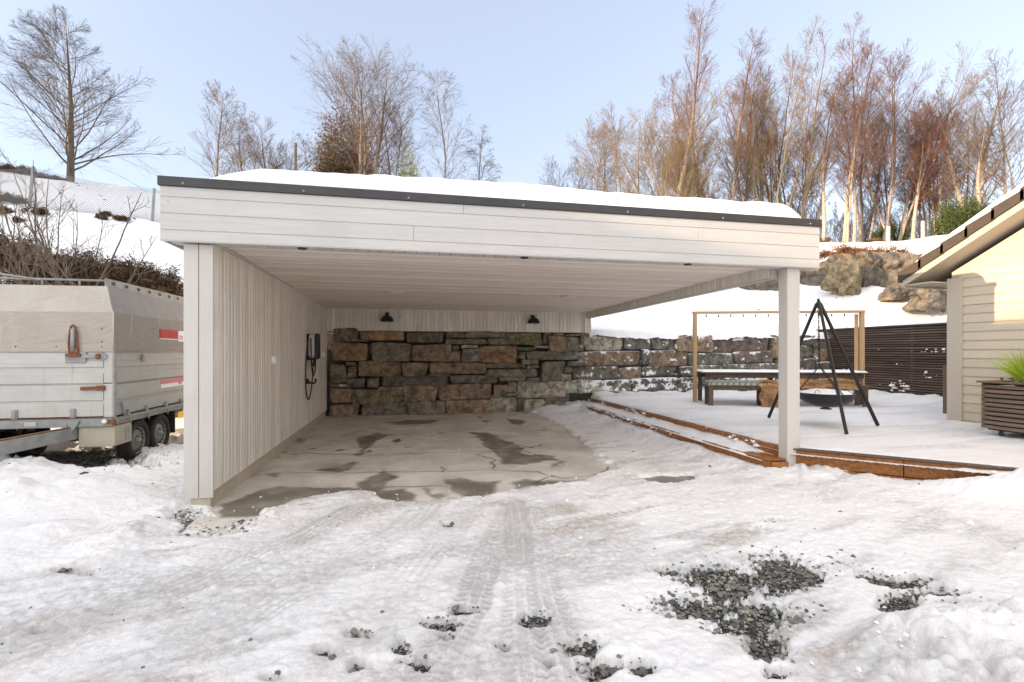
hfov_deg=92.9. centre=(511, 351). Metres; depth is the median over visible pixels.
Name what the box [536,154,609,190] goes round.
bare tree
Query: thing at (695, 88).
birch tree
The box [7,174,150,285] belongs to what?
bare shrub
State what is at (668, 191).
bare tree
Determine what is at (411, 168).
juniper bush
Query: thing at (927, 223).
thicket shrub
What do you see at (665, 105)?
birch tree
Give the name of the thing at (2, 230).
bare shrub
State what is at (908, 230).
bare tree
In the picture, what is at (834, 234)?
thicket shrub
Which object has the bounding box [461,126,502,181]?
birch tree
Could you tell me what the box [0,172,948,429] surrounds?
hillside
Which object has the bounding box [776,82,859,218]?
birch tree
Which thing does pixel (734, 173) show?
birch tree
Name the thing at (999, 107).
birch tree
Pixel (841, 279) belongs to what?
boulder
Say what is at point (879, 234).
conifer bush
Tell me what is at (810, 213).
thicket shrub
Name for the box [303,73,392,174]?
pine tree
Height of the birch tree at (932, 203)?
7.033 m
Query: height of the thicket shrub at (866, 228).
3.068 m
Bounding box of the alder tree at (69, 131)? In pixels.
[0,3,180,189]
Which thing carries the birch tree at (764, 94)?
on the hillside
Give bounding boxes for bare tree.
[176,103,328,177]
[236,111,293,170]
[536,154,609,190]
[567,98,666,193]
[591,76,737,198]
[656,113,733,199]
[695,13,835,206]
[728,50,824,207]
[732,30,866,217]
[856,39,998,240]
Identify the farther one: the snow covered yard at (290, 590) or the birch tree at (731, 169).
the birch tree at (731, 169)
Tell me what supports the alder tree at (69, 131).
on the hillside
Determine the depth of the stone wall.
12.12 m
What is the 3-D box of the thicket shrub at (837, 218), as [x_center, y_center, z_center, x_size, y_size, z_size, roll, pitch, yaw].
[24.017,-8.565,34.064,3.108,4.464,2.728,0,0,41]
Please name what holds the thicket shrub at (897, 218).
on the hillside
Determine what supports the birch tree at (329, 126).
on the hillside
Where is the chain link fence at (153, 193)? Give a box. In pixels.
[0,166,159,220]
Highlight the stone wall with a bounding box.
[326,328,830,416]
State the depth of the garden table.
11.03 m
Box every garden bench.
[702,384,762,405]
[800,385,871,406]
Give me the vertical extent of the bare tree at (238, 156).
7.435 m
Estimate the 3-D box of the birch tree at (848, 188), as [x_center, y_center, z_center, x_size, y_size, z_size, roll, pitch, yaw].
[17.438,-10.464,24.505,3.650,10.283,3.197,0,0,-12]
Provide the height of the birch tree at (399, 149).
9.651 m
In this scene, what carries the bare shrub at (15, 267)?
on the hillside
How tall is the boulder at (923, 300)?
0.939 m
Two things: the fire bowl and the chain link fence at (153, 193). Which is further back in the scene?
the chain link fence at (153, 193)
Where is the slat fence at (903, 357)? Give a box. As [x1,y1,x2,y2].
[815,316,946,396]
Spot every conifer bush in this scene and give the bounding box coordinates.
[863,220,909,240]
[925,190,989,235]
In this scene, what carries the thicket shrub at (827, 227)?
on the hillside
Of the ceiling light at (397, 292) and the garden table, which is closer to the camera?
the ceiling light at (397, 292)
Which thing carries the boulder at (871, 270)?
on the rock face
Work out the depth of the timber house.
7.57 m
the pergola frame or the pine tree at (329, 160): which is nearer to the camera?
the pergola frame
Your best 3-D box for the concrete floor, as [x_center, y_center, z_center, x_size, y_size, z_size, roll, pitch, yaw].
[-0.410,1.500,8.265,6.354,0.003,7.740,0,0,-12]
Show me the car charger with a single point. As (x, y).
(313, 347)
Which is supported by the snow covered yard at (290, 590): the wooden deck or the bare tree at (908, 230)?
the wooden deck
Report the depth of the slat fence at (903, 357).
12.12 m
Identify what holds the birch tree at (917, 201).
on the hillside
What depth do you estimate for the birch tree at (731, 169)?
29.14 m
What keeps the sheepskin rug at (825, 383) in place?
on the garden bench at (858, 395)
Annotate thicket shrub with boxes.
[701,168,746,200]
[783,192,807,214]
[786,189,827,231]
[800,210,839,240]
[826,210,852,242]
[827,201,881,241]
[841,201,879,240]
[856,163,918,240]
[857,217,884,239]
[869,203,922,238]
[891,209,927,239]
[909,210,936,239]
[909,212,943,238]
[955,181,1023,203]
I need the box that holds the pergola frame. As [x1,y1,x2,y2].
[692,310,864,402]
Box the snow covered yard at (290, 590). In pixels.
[0,400,1023,681]
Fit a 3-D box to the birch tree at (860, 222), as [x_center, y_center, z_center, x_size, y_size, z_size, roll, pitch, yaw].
[20.358,-11.111,28.224,4.859,10.577,4.266,0,0,23]
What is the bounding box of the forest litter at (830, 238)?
[819,237,885,241]
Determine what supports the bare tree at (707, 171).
on the hillside
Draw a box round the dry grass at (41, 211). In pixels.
[0,160,130,222]
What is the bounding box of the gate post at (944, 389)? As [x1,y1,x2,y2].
[942,365,946,413]
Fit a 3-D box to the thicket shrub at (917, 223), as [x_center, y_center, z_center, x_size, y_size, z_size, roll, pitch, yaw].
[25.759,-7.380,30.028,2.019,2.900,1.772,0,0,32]
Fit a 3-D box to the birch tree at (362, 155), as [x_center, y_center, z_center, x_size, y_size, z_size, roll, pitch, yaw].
[-8.301,-12.391,27.961,6.278,12.805,9.058,0,0,34]
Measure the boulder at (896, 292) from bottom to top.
0.634 m
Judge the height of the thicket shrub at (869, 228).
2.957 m
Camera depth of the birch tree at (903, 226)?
26.12 m
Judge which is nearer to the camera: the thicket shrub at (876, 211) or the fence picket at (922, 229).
the fence picket at (922, 229)
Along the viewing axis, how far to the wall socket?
6.67 m
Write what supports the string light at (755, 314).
attached to the pergola frame
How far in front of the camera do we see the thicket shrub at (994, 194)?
30.78 m
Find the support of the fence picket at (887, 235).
on the hillside
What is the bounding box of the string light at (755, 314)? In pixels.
[705,313,860,316]
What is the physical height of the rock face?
4.220 m
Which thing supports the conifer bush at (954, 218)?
on the hillside
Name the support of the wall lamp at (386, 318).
attached to the carport
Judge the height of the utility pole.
5.481 m
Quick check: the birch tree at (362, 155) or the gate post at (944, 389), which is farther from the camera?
the birch tree at (362, 155)
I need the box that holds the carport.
[157,169,821,506]
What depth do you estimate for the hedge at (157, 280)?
12.65 m
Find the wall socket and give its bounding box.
[271,356,277,363]
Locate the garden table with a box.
[697,369,867,404]
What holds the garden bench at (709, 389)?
on the wooden deck
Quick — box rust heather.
[819,242,919,266]
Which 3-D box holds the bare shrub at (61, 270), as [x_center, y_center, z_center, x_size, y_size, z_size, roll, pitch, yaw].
[-10.191,-1.743,11.390,3.137,2.098,2.370,0,0,29]
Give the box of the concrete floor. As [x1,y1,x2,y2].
[186,411,693,537]
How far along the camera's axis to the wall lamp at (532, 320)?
11.95 m
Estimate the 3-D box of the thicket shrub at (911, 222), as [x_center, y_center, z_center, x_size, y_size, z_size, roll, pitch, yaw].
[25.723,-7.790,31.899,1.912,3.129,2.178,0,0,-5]
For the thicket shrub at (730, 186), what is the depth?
27.21 m
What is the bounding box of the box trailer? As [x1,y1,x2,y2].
[0,272,183,460]
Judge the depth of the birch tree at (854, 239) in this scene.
25.42 m
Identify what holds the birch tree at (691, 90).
on the hillside
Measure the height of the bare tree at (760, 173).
11.217 m
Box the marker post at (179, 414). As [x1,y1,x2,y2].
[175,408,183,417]
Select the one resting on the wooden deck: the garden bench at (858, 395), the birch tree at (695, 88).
the garden bench at (858, 395)
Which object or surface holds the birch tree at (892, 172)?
on the hillside
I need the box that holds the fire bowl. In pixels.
[800,309,856,409]
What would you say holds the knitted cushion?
on the garden bench at (709, 389)
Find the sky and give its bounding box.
[0,0,1023,242]
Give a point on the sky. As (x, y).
(532, 73)
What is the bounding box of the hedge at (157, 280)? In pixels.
[0,228,183,296]
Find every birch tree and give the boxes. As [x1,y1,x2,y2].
[189,79,256,176]
[290,33,433,175]
[300,104,357,172]
[365,92,427,175]
[416,68,475,179]
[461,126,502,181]
[574,124,625,191]
[645,69,699,194]
[654,0,724,196]
[655,80,728,198]
[708,27,773,200]
[715,127,758,201]
[719,61,791,201]
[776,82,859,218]
[792,74,854,239]
[817,42,898,242]
[819,12,890,242]
[823,68,920,241]
[837,79,974,240]
[856,36,948,240]
[883,98,975,237]
[888,101,959,238]
[895,109,978,234]
[902,77,1023,213]
[918,119,1013,233]
[944,45,1023,194]
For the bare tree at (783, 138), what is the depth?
27.22 m
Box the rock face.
[739,251,946,292]
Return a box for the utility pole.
[294,142,296,170]
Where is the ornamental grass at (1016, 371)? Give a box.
[984,345,1023,381]
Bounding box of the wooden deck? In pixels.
[585,389,1023,480]
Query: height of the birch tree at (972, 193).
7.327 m
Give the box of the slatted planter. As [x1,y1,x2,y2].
[976,377,1023,435]
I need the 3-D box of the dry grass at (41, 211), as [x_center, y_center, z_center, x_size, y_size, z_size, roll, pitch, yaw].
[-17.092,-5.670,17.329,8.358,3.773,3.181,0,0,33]
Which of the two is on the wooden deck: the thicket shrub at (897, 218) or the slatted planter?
the slatted planter
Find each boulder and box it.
[820,259,861,295]
[856,251,882,285]
[877,285,910,301]
[902,289,946,312]
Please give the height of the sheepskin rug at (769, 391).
0.674 m
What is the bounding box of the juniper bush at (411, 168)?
[390,127,429,176]
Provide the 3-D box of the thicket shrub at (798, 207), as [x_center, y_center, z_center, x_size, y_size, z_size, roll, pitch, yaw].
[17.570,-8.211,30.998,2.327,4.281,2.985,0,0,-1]
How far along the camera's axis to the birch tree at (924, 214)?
26.85 m
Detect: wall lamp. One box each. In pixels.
[380,312,393,321]
[528,315,539,323]
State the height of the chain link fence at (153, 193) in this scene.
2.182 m
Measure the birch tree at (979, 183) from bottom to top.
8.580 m
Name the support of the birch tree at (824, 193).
on the hillside
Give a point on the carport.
(260, 289)
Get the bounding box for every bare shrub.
[0,150,98,284]
[0,203,53,284]
[5,219,162,285]
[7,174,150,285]
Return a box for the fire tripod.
[767,299,879,433]
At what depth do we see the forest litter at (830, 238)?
25.13 m
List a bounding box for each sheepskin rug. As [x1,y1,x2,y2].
[755,379,778,407]
[800,378,862,389]
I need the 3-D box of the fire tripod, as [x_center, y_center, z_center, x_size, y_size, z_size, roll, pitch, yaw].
[5.142,0.162,7.866,1.203,2.034,1.750,0,0,-12]
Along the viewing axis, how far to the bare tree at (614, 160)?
27.28 m
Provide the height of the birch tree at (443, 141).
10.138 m
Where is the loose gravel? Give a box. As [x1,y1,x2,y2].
[0,430,1015,681]
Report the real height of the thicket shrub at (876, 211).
4.751 m
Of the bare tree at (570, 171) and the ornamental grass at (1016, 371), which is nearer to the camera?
the ornamental grass at (1016, 371)
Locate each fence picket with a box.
[886,226,889,244]
[921,221,924,239]
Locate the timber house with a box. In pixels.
[898,182,1023,422]
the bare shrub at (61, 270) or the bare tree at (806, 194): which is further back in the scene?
the bare tree at (806, 194)
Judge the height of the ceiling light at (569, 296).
0.035 m
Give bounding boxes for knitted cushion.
[703,380,764,385]
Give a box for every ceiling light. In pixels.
[387,291,406,294]
[561,295,578,297]
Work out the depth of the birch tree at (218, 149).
26.94 m
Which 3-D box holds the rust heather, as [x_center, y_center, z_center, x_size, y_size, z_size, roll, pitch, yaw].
[14.592,-3.844,22.121,8.938,2.525,3.223,0,0,41]
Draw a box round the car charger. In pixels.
[305,333,319,399]
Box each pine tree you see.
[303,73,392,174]
[317,124,354,173]
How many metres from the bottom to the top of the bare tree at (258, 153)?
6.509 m
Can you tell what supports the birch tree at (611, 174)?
on the hillside

